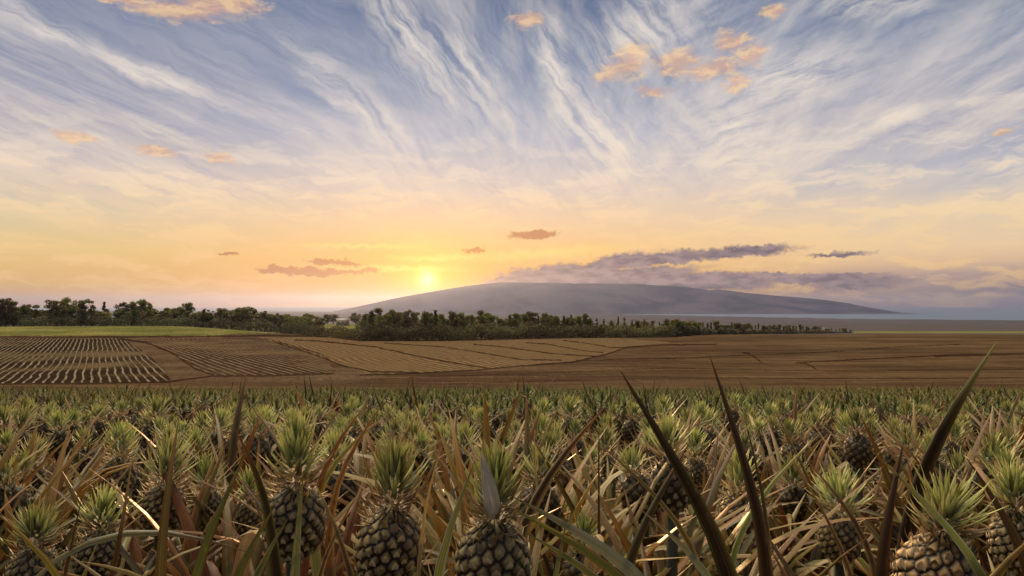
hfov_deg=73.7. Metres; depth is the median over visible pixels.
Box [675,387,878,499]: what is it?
pineapple plant
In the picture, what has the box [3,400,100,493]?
pineapple plant
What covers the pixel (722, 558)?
pineapple plant
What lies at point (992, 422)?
pineapple plant
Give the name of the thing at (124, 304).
tree
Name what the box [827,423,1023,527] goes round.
pineapple plant
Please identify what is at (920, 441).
pineapple plant
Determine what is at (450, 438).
pineapple plant
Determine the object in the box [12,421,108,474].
pineapple plant
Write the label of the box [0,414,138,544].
pineapple plant
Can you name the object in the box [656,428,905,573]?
pineapple plant
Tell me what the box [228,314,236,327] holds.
tree
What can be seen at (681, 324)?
tree
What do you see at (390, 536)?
pineapple plant
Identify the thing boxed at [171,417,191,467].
pineapple plant
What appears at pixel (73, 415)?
pineapple plant
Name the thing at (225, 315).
tree
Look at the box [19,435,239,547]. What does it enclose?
pineapple plant
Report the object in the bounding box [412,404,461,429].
pineapple plant
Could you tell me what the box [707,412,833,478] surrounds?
pineapple plant
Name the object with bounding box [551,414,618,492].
pineapple plant
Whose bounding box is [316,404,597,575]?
pineapple plant
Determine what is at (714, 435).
pineapple plant
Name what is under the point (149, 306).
tree
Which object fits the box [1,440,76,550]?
pineapple plant
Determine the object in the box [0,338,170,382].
mulched field
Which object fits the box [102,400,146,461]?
pineapple plant
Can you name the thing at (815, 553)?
pineapple plant
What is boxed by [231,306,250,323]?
tree
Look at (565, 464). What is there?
pineapple plant
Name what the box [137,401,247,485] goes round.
pineapple plant
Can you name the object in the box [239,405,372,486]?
pineapple plant
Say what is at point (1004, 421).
pineapple plant
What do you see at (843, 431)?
pineapple plant
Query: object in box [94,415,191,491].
pineapple plant
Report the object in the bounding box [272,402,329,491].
pineapple plant
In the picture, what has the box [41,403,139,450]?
pineapple plant
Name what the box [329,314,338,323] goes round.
tree
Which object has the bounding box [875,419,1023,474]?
pineapple plant
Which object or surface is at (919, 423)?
pineapple plant
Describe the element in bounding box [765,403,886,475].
pineapple plant
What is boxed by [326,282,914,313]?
mountain
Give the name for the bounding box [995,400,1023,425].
pineapple plant
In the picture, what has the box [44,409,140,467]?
pineapple plant
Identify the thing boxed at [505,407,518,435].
pineapple plant
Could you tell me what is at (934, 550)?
pineapple plant
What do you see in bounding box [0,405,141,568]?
pineapple plant
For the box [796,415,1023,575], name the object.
pineapple plant
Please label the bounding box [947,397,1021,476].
pineapple plant
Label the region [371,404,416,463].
pineapple plant
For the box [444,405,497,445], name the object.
pineapple plant
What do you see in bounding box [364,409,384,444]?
pineapple plant
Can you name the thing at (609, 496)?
pineapple plant
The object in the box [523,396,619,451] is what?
pineapple plant
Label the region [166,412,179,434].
pineapple plant
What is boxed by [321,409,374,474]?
pineapple plant
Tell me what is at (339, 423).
pineapple plant
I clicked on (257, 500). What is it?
pineapple plant
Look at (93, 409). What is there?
pineapple plant
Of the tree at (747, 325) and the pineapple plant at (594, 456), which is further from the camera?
the tree at (747, 325)
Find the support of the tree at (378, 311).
on the stubble field at (369, 358)
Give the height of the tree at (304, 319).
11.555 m
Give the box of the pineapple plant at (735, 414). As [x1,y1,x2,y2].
[714,392,742,451]
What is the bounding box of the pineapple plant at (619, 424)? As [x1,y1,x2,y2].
[582,403,631,453]
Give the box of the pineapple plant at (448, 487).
[339,390,620,573]
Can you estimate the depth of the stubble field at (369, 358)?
239.76 m
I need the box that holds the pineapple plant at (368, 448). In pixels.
[360,420,475,472]
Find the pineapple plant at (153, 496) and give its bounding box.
[51,429,334,575]
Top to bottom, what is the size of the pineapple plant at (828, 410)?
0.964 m
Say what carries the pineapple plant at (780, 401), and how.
on the ground
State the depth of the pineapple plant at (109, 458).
4.36 m
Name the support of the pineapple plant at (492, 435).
on the ground
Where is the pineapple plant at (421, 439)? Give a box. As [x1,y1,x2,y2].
[235,411,514,575]
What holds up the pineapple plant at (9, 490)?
on the ground
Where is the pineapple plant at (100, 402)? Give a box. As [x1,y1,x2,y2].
[94,399,131,441]
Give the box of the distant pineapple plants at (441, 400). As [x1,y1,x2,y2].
[0,371,1023,449]
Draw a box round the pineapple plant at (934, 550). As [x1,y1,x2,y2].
[770,341,1008,575]
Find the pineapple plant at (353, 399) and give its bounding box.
[327,394,381,452]
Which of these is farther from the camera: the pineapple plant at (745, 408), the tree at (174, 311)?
the tree at (174, 311)
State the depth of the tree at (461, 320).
348.46 m
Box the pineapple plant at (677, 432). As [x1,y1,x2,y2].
[622,414,729,460]
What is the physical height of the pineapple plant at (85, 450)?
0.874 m
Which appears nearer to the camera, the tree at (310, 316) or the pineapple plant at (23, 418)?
the pineapple plant at (23, 418)
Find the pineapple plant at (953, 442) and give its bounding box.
[870,419,968,521]
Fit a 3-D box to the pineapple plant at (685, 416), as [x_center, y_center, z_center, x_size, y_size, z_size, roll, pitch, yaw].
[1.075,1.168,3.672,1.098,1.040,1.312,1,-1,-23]
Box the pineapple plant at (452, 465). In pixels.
[338,406,621,527]
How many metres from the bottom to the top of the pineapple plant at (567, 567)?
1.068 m
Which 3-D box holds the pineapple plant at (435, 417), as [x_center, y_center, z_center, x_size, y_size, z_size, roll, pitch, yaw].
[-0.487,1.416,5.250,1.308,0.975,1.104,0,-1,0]
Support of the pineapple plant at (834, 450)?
on the ground
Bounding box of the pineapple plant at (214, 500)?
[54,449,354,575]
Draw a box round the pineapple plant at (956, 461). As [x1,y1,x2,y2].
[812,421,1023,534]
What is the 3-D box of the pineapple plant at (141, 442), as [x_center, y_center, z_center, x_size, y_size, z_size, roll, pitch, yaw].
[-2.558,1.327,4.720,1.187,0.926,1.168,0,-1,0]
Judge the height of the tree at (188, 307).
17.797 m
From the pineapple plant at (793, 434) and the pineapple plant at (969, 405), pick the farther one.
the pineapple plant at (969, 405)
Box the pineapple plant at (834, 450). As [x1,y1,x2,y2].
[798,412,884,494]
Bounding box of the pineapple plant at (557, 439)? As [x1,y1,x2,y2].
[449,420,650,536]
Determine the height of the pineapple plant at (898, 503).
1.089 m
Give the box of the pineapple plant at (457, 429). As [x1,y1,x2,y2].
[447,417,479,482]
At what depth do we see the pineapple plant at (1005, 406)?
5.50 m
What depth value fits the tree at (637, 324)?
373.61 m
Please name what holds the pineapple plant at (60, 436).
on the ground
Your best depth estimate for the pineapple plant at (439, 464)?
3.31 m
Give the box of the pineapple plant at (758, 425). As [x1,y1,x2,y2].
[719,416,773,478]
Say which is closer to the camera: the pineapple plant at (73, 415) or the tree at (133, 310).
the pineapple plant at (73, 415)
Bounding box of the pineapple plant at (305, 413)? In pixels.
[273,405,369,485]
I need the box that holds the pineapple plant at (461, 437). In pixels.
[450,420,533,482]
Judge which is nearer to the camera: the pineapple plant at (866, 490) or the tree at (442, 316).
the pineapple plant at (866, 490)
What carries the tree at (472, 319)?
on the stubble field at (369, 358)
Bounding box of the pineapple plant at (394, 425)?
[367,414,448,498]
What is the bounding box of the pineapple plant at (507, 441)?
[439,430,563,516]
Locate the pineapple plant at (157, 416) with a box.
[97,408,195,444]
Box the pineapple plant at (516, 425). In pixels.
[448,419,564,474]
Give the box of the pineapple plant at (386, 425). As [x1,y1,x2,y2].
[367,422,478,496]
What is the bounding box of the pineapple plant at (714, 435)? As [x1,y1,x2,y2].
[662,407,746,490]
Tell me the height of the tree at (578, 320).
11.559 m
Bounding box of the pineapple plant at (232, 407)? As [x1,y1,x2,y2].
[228,403,246,428]
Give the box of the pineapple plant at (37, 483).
[16,431,151,509]
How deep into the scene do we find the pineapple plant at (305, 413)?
4.28 m
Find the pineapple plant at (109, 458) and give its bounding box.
[47,427,204,482]
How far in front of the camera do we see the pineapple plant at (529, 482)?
2.09 m
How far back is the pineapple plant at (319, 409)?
5.63 m
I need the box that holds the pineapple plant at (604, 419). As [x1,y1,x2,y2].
[593,412,630,462]
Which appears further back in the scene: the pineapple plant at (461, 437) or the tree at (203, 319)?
the tree at (203, 319)
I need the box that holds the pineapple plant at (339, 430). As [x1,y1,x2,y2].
[230,425,407,504]
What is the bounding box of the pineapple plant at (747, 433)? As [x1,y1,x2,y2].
[713,417,823,475]
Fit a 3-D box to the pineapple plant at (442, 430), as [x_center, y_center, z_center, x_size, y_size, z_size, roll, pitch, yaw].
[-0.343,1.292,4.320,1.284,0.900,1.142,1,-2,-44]
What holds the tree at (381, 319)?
on the stubble field at (369, 358)
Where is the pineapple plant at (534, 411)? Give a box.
[495,405,583,443]
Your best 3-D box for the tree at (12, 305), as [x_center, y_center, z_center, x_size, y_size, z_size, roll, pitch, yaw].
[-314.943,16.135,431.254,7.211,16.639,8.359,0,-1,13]
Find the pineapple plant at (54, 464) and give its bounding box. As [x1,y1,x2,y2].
[42,446,149,548]
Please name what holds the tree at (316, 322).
on the valley floor
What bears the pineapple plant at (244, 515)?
on the ground
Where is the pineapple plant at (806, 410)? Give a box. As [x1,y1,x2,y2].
[718,394,837,454]
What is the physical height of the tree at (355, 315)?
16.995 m
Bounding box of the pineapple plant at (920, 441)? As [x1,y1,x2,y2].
[880,422,980,454]
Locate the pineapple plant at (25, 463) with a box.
[0,411,169,570]
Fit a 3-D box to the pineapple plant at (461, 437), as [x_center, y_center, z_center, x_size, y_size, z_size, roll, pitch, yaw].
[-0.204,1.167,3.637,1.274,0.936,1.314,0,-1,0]
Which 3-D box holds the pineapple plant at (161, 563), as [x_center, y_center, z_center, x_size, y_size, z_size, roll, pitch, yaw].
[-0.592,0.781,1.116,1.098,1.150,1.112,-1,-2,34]
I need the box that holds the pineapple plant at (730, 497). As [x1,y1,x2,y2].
[611,410,894,575]
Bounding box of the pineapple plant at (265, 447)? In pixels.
[169,410,284,536]
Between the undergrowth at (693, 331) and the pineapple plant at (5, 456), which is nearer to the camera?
the pineapple plant at (5, 456)
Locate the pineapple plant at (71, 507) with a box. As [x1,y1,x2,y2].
[0,403,213,574]
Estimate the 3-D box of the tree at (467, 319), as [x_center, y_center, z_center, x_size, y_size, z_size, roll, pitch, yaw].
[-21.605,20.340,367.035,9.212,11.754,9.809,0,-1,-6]
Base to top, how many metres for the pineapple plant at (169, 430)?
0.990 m
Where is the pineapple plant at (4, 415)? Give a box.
[0,402,95,539]
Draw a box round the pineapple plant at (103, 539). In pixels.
[0,479,253,575]
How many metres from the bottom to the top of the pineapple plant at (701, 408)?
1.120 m
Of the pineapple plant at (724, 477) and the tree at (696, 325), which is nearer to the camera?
the pineapple plant at (724, 477)
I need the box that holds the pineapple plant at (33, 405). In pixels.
[24,398,46,453]
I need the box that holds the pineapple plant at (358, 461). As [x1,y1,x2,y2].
[250,402,451,523]
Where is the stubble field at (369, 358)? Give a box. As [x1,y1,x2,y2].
[260,337,669,373]
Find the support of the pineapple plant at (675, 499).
on the ground
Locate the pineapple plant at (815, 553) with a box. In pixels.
[680,468,878,575]
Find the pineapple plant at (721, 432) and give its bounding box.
[691,407,735,453]
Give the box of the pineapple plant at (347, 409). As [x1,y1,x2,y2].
[316,403,370,481]
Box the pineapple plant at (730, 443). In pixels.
[679,427,732,457]
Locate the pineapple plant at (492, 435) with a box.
[428,408,513,450]
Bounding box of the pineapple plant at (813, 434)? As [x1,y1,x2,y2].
[756,409,881,507]
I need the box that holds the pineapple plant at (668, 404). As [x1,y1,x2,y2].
[620,401,675,445]
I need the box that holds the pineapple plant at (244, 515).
[121,437,310,575]
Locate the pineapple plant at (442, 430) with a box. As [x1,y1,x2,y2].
[426,421,501,477]
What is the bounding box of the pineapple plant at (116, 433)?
[0,416,201,575]
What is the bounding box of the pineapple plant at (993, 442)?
[820,408,1014,570]
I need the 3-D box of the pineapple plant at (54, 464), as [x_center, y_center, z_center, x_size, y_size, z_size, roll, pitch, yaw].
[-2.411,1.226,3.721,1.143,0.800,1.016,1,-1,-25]
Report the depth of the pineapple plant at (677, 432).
4.59 m
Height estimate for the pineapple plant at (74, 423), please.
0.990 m
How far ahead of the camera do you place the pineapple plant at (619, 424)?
5.76 m
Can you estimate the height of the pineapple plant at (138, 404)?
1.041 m
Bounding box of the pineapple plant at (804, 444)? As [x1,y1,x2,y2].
[706,419,828,523]
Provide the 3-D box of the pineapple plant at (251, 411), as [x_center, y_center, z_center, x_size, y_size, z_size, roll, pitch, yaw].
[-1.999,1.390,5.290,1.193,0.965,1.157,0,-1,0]
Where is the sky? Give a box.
[0,0,1023,306]
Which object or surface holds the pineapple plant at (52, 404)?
on the ground
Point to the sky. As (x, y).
(162, 153)
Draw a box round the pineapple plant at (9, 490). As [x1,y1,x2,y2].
[0,415,200,575]
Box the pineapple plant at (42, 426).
[35,404,106,451]
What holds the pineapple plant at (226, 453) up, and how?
on the ground
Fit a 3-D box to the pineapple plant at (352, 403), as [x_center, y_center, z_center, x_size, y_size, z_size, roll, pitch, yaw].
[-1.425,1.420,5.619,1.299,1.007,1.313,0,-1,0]
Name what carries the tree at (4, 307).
on the grass field at (108, 331)
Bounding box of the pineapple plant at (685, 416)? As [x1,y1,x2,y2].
[641,406,760,546]
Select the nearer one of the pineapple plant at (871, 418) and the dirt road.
the pineapple plant at (871, 418)
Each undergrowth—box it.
[0,313,298,333]
[281,320,676,340]
[676,327,851,336]
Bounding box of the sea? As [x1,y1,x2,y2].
[31,307,1023,319]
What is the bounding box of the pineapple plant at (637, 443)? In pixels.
[585,416,660,481]
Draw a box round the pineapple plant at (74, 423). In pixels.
[45,409,109,473]
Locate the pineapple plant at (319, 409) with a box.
[312,401,360,457]
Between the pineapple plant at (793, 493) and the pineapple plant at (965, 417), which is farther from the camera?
the pineapple plant at (965, 417)
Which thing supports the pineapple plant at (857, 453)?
on the ground
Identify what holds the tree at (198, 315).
on the grass field at (108, 331)
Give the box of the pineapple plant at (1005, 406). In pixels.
[973,400,1017,437]
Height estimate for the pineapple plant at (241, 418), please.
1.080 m
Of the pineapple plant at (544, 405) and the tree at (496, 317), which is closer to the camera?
the pineapple plant at (544, 405)
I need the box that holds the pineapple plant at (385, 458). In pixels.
[335,430,467,514]
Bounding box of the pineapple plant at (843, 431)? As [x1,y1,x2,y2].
[764,409,873,490]
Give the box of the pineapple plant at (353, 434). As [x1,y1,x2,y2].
[311,412,371,482]
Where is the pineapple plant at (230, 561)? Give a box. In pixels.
[30,403,419,575]
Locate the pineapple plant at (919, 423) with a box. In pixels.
[831,402,926,458]
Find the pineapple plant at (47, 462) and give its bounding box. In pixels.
[12,415,75,478]
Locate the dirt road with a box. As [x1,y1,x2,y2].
[124,337,383,383]
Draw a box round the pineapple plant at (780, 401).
[725,395,829,469]
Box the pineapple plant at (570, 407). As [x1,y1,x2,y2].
[556,392,618,495]
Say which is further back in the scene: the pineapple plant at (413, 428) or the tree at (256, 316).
the tree at (256, 316)
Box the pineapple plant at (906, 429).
[789,399,1023,543]
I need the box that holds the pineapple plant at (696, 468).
[583,425,783,551]
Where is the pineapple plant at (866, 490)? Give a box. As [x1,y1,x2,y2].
[818,435,923,536]
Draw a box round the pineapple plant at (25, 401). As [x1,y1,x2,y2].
[15,396,46,456]
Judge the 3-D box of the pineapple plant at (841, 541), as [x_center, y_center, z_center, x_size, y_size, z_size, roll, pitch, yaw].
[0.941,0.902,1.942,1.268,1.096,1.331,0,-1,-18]
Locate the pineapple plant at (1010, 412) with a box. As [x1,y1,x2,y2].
[883,387,1022,466]
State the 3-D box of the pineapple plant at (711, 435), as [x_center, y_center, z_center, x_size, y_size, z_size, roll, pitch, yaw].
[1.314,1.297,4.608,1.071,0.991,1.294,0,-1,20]
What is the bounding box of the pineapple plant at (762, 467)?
[683,430,894,548]
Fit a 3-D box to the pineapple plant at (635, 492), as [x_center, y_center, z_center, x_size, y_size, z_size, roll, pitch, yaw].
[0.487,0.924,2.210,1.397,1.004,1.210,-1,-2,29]
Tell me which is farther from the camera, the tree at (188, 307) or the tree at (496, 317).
the tree at (188, 307)
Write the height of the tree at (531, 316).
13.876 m
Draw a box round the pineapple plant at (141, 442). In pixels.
[75,413,185,479]
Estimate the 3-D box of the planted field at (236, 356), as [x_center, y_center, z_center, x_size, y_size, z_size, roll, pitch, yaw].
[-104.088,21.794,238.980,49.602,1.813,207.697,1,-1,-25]
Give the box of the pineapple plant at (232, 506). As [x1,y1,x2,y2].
[136,435,346,551]
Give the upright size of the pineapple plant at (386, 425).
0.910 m
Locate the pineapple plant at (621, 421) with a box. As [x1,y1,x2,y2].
[584,396,715,453]
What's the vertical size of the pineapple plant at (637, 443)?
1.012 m
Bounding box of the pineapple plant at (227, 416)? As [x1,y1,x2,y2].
[185,400,286,465]
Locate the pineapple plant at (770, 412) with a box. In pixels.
[727,402,803,466]
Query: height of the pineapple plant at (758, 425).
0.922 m
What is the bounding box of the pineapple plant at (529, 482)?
[413,390,742,575]
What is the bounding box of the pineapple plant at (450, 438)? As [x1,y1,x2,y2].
[377,420,463,496]
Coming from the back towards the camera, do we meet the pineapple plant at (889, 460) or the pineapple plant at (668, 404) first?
the pineapple plant at (668, 404)
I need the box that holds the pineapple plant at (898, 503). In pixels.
[788,411,1023,575]
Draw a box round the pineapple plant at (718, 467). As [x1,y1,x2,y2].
[608,432,825,575]
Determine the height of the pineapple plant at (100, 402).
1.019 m
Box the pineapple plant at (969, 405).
[960,399,980,436]
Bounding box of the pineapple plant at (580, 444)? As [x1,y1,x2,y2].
[512,417,636,497]
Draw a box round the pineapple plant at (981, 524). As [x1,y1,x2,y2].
[865,439,1022,545]
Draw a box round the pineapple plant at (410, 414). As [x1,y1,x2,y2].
[370,407,432,467]
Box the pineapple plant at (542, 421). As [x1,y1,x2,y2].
[491,411,583,462]
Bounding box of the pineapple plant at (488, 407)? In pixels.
[470,402,492,452]
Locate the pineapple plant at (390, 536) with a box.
[310,402,602,575]
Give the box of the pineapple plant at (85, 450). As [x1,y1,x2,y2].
[44,425,151,499]
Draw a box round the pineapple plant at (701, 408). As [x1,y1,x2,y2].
[633,399,725,494]
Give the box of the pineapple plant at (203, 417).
[189,409,215,464]
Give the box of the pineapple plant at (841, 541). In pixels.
[710,453,950,575]
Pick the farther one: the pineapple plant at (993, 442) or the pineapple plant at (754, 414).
the pineapple plant at (754, 414)
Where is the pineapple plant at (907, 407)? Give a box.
[864,397,964,479]
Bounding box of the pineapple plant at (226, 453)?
[149,418,244,486]
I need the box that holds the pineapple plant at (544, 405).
[496,395,591,444]
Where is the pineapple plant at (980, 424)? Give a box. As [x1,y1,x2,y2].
[953,398,1020,458]
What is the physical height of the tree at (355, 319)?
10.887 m
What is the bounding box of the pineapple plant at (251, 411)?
[242,406,323,450]
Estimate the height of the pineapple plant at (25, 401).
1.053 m
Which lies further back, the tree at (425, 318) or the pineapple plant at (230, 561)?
the tree at (425, 318)
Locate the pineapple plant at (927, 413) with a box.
[884,405,978,437]
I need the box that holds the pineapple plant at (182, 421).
[101,403,203,455]
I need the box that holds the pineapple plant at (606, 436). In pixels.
[566,421,718,556]
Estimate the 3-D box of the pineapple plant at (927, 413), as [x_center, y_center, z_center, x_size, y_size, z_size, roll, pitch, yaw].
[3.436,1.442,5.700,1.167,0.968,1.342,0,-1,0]
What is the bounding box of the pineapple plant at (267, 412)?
[256,404,368,487]
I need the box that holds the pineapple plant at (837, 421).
[830,410,883,457]
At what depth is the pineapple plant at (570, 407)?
4.36 m
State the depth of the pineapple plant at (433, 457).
4.91 m
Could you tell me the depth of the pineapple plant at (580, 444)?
4.09 m
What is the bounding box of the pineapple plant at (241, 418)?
[197,401,273,473]
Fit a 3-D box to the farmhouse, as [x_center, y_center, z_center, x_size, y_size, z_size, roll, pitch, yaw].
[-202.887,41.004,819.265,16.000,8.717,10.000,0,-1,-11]
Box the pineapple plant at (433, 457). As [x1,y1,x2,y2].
[363,384,508,469]
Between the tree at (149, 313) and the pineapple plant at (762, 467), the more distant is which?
the tree at (149, 313)
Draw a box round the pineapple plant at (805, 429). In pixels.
[789,410,837,436]
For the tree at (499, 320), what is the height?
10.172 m
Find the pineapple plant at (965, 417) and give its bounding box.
[883,413,973,451]
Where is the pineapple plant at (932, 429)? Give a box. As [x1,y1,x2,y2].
[878,417,983,495]
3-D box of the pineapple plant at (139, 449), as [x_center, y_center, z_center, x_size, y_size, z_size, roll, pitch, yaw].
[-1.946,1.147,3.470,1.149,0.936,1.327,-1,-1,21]
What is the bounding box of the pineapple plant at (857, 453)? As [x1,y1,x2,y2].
[715,406,994,575]
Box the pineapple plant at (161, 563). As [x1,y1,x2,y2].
[80,418,287,575]
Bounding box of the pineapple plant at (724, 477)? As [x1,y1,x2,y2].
[674,422,780,543]
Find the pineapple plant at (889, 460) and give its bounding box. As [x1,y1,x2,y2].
[831,415,902,491]
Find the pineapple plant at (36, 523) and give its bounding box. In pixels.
[0,454,239,575]
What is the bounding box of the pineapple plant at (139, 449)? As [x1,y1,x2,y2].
[66,421,235,504]
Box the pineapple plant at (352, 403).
[321,400,368,453]
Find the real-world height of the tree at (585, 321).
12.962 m
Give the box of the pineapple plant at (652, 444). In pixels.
[578,427,661,527]
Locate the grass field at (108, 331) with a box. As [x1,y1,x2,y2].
[0,324,1023,335]
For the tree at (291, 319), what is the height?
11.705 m
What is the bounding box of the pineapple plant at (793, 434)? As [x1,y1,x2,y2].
[655,392,893,575]
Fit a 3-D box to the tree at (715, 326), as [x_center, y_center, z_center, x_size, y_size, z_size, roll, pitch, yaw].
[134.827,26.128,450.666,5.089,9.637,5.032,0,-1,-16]
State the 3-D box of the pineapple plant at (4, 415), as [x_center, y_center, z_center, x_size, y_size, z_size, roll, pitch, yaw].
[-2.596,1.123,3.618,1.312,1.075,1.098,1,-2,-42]
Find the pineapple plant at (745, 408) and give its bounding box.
[720,402,752,445]
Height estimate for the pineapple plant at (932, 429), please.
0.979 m
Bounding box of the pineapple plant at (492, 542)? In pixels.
[427,407,692,575]
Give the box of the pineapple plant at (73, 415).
[43,406,110,482]
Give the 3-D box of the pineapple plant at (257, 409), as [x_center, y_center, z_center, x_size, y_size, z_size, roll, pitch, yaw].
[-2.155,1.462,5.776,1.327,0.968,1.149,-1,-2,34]
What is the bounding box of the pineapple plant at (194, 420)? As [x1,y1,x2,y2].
[189,416,214,432]
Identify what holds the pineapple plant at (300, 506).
on the ground
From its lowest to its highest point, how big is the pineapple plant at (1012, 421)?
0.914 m
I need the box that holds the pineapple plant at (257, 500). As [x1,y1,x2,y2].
[202,433,450,575]
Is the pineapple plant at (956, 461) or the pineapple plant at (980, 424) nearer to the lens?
the pineapple plant at (956, 461)
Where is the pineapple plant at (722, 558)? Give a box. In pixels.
[509,357,773,575]
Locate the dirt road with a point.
(172, 366)
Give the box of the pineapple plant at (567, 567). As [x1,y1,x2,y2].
[422,415,794,575]
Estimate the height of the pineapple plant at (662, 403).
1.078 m
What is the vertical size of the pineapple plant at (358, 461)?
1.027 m
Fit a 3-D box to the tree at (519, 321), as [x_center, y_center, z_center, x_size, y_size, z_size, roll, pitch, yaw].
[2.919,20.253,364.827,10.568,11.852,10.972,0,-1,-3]
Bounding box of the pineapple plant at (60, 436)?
[19,407,146,490]
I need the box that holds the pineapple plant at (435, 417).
[369,411,470,470]
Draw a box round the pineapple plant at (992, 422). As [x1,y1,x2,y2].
[892,389,1023,477]
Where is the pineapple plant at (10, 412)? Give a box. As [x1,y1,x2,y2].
[8,405,49,456]
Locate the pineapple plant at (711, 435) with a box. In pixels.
[634,406,771,479]
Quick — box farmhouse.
[336,319,349,325]
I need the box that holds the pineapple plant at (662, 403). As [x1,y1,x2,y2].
[616,393,727,490]
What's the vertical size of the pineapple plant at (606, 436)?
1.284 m
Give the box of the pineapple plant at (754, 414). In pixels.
[711,406,767,468]
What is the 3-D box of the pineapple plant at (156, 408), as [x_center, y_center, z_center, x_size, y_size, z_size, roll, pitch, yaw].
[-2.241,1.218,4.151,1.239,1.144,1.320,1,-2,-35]
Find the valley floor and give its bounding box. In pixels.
[0,333,1023,390]
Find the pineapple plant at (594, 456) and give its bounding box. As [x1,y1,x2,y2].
[507,417,716,556]
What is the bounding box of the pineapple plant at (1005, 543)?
[795,446,1023,575]
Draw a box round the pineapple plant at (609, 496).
[461,441,818,575]
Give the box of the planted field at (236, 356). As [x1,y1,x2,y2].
[151,339,332,374]
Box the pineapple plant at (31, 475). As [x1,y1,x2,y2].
[0,432,152,555]
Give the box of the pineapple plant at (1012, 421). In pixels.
[986,414,1021,434]
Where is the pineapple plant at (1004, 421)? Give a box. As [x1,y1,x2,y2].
[963,404,1023,465]
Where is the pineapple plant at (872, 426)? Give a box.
[770,415,898,554]
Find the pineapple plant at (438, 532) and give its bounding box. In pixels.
[311,390,682,575]
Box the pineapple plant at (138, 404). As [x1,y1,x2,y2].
[103,397,188,461]
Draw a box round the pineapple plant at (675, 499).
[500,408,883,575]
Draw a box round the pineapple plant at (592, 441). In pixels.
[584,414,642,493]
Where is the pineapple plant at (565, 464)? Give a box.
[436,420,705,562]
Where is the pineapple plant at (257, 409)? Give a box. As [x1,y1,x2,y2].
[245,405,286,432]
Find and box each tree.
[0,298,15,326]
[8,301,20,326]
[17,304,33,320]
[31,304,40,321]
[43,300,69,325]
[55,297,78,325]
[75,300,88,325]
[84,299,95,325]
[89,310,111,321]
[101,301,105,317]
[112,302,130,325]
[114,309,131,324]
[128,301,138,325]
[135,299,148,325]
[139,309,157,322]
[147,302,155,325]
[158,310,172,319]
[168,306,184,318]
[173,310,185,320]
[181,302,195,317]
[181,311,191,325]
[193,312,214,321]
[199,309,206,326]
[205,310,213,320]
[213,308,232,322]
[221,312,229,324]
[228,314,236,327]
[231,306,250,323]
[242,307,259,319]
[243,315,253,330]
[253,315,260,331]
[255,312,274,328]
[271,315,284,332]
[276,315,285,330]
[284,316,299,330]
[297,316,312,333]
[303,314,315,330]
[309,320,322,326]
[318,317,325,329]
[322,314,332,323]
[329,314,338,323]
[348,313,361,323]
[349,316,359,322]
[356,315,373,325]
[365,310,376,339]
[373,308,382,335]
[373,313,392,339]
[387,309,396,331]
[391,311,408,328]
[397,309,418,329]
[419,311,435,336]
[434,310,438,337]
[436,313,447,334]
[448,311,457,328]
[454,312,466,329]
[465,315,477,322]
[467,315,476,336]
[476,310,485,338]
[477,312,494,324]
[484,314,498,328]
[487,315,494,336]
[497,319,502,335]
[505,314,512,329]
[510,316,522,326]
[511,313,519,329]
[520,314,528,322]
[526,311,540,328]
[540,313,548,330]
[545,316,559,329]
[565,317,576,326]
[576,316,583,333]
[581,313,591,328]
[635,321,640,327]
[661,319,673,328]
[673,320,688,330]
[690,322,701,328]
[712,321,719,330]
[732,323,745,329]
[744,323,750,329]
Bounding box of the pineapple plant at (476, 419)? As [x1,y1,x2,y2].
[457,407,521,453]
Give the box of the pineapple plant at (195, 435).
[144,425,281,564]
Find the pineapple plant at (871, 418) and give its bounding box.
[832,408,884,457]
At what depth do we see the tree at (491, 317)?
342.73 m
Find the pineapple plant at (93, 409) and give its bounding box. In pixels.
[57,403,125,449]
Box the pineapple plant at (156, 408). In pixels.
[73,392,193,490]
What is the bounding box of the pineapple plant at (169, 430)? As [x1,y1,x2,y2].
[71,421,226,503]
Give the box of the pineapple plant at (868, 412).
[802,407,894,490]
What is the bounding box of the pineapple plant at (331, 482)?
[167,403,475,575]
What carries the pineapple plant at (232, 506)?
on the ground
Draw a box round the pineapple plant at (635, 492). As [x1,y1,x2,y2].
[492,406,811,575]
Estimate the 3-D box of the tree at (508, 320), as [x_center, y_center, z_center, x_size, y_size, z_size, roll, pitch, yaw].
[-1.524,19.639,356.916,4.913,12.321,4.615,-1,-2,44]
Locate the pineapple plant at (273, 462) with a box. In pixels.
[229,422,325,492]
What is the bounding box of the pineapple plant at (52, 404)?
[40,400,58,431]
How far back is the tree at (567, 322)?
388.44 m
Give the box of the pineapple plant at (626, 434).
[587,400,642,450]
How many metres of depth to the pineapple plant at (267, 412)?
3.75 m
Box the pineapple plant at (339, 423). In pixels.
[301,415,434,486]
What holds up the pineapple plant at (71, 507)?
on the ground
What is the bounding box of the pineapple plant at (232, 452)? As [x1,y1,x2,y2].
[125,372,328,553]
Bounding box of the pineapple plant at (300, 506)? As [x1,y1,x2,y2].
[61,400,542,575]
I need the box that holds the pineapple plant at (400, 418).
[373,409,413,469]
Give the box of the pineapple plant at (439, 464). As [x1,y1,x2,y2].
[361,435,523,498]
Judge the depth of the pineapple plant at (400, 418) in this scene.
4.90 m
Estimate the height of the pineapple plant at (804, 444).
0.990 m
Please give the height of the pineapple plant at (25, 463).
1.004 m
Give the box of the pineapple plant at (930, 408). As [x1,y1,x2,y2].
[879,407,982,449]
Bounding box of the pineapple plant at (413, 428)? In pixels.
[340,416,480,502]
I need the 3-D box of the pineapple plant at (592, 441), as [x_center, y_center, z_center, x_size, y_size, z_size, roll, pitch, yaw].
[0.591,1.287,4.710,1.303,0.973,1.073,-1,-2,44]
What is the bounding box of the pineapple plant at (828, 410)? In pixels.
[819,407,883,464]

